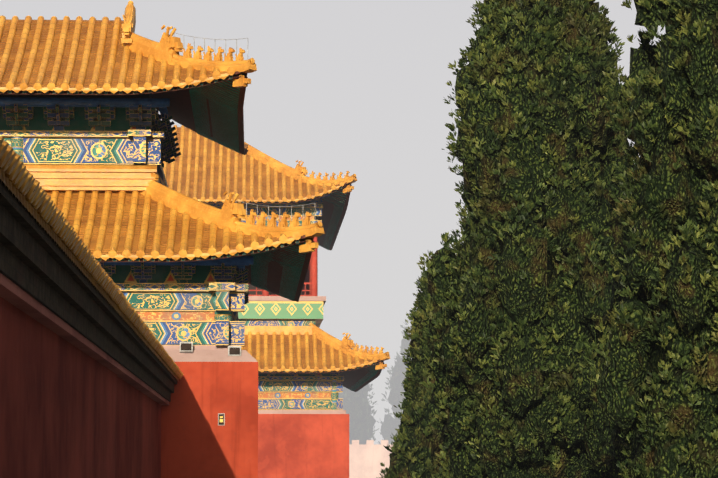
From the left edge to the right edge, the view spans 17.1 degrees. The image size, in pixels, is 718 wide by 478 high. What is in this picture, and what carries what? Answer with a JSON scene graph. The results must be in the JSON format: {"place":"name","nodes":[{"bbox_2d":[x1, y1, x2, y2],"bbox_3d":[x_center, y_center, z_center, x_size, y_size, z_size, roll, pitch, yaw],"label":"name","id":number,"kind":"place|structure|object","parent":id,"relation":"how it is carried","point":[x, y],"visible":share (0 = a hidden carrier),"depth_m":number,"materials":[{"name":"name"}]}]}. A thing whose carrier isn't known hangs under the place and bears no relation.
{"place":"outdoors","nodes":[
{"label":"outdoors","id":0,"kind":"place"},
{"bbox_2d":[0,0,665,443],"label":"sky","id":1,"kind":"structure","parent":0,"point":[360,88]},
{"bbox_2d":[349,440,392,477],"bbox_3d":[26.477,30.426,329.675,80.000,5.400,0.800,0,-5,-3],"label":"distant wall","id":2,"kind":"structure","parent":0,"point":[367,458],"depth_m":328.18,"materials":[{"name":"white stone"}]},
{"label":"ground","id":3,"kind":"structure","parent":0,"visible":0},
{"bbox_2d":[0,136,183,477],"bbox_3d":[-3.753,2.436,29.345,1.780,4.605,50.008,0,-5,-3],"label":"wall","id":4,"kind":"structure","parent":3,"relation":"on","point":[91,373],"depth_m":24.41,"materials":[{"name":"red paint"}]},
{"bbox_2d":[161,345,257,477],"bbox_3d":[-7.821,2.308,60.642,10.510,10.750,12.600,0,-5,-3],"label":"red wall","id":5,"kind":"structure","parent":3,"relation":"on","point":[197,441],"depth_m":54.34,"materials":[{"name":"red paint"}]},
{"bbox_2d":[116,282,247,346],"bbox_3d":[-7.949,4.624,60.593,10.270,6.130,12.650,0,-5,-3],"label":"hall beams","id":6,"kind":"structure","parent":5,"relation":"on","point":[194,313],"depth_m":55.08,"materials":[{"name":"multicoloured paint"}]},
{"bbox_2d":[0,1,256,154],"bbox_3d":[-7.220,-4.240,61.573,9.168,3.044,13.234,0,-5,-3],"label":"tiled roof","id":7,"kind":"structure","parent":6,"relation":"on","point":[66,55],"depth_m":57.18,"materials":[{"name":"tile"}]},
{"bbox_2d":[100,256,253,303],"bbox_3d":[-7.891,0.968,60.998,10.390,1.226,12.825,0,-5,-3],"label":"roof brackets","id":8,"kind":"object","parent":6,"relation":"on","point":[229,270],"visible":0.35,"depth_m":55.20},
{"bbox_2d":[23,164,324,301],"bbox_3d":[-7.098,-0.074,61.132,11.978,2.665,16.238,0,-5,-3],"label":"hall roof","id":9,"kind":"structure","parent":8,"relation":"on","point":[126,213],"depth_m":55.57,"materials":[{"name":"tile"}]},
{"bbox_2d":[0,130,167,186],"bbox_3d":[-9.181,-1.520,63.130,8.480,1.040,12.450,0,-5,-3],"label":"hall upper beams","id":10,"kind":"structure","parent":9,"relation":"on","point":[135,147],"depth_m":57.37,"materials":[{"name":"multicoloured paint"}]},
{"bbox_2d":[0,93,180,166],"bbox_3d":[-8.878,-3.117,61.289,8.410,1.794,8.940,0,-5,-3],"label":"roof brackets","id":11,"kind":"object","parent":10,"relation":"on","point":[40,112],"visible":0.58,"depth_m":57.44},
{"bbox_2d":[180,342,240,424],"bbox_3d":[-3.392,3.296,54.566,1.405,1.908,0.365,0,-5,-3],"label":"floodlights","id":12,"kind":"object","parent":5,"relation":"on","point":[186,347],"visible":0.85,"depth_m":54.61,"materials":[{"name":"grey metal"}]},
{"bbox_2d":[238,237,348,477],"bbox_3d":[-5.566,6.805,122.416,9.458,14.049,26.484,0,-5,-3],"label":"pavilion walls","id":13,"kind":"structure","parent":3,"relation":"on","point":[303,443],"depth_m":109.25,"materials":[{"name":"red paint"}]},
{"bbox_2d":[162,125,356,249],"bbox_3d":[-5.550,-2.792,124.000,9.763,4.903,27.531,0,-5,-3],"label":"tiled roof","id":14,"kind":"structure","parent":13,"relation":"on","point":[200,168],"depth_m":112.97,"materials":[{"name":"tile"}]},
{"bbox_2d":[205,203,322,226],"bbox_3d":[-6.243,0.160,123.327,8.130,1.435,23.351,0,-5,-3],"label":"pavilion upper beams","id":15,"kind":"structure","parent":13,"relation":"on","point":[315,210],"depth_m":111.93,"materials":[{"name":"multicoloured paint"}]},
{"bbox_2d":[289,194,329,219],"bbox_3d":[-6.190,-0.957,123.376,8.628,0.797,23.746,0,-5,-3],"label":"roof brackets","id":16,"kind":"object","parent":15,"relation":"on","point":[318,200],"visible":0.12,"depth_m":112.19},
{"bbox_2d":[258,376,343,409],"bbox_3d":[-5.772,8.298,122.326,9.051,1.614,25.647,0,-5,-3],"label":"pavilion lower beams","id":17,"kind":"structure","parent":13,"relation":"on","point":[297,392],"depth_m":109.80,"materials":[{"name":"multicoloured paint"}]},
{"bbox_2d":[258,372,341,375],"bbox_3d":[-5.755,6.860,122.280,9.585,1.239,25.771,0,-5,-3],"label":"roof brackets","id":18,"kind":"object","parent":17,"relation":"on","point":[301,374],"visible":0.08,"depth_m":110.02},
{"bbox_2d":[241,323,389,391],"bbox_3d":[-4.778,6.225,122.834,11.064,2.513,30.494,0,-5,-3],"label":"tiled roof","id":19,"kind":"structure","parent":13,"relation":"attached to","point":[312,348],"depth_m":109.66,"materials":[{"name":"tile"}]},
{"bbox_2d":[335,336,377,443],"bbox_3d":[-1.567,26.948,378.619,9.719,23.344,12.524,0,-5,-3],"label":"distant tree","id":20,"kind":"object","parent":3,"relation":"on","point":[357,407],"visible":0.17,"depth_m":376.37,"materials":[{"name":"grey plant"}]},
{"bbox_2d":[375,320,412,443],"bbox_3d":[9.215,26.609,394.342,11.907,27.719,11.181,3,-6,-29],"label":"distant tree","id":21,"kind":"object","parent":3,"relation":"on","point":[390,424],"visible":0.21,"depth_m":393.90,"materials":[{"name":"grey plant"}]},
{"bbox_2d":[376,253,451,477],"bbox_3d":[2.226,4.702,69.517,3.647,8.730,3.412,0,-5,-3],"label":"tree","id":22,"kind":"object","parent":3,"relation":"on","point":[415,449],"visible":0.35,"depth_m":68.86,"materials":[{"name":"green plant"}]},
{"bbox_2d":[412,0,647,477],"bbox_3d":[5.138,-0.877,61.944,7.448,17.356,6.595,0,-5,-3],"label":"cypress","id":23,"kind":"object","parent":3,"relation":"on","point":[525,286],"visible":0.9,"depth_m":60.14,"materials":[{"name":"green plant"}]},
{"bbox_2d":[578,0,717,477],"bbox_3d":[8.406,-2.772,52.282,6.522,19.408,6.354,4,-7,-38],"label":"cypress","id":24,"kind":"object","parent":3,"relation":"on","point":[660,358],"visible":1,"depth_m":50.89,"materials":[{"name":"green plant"}]}
]}

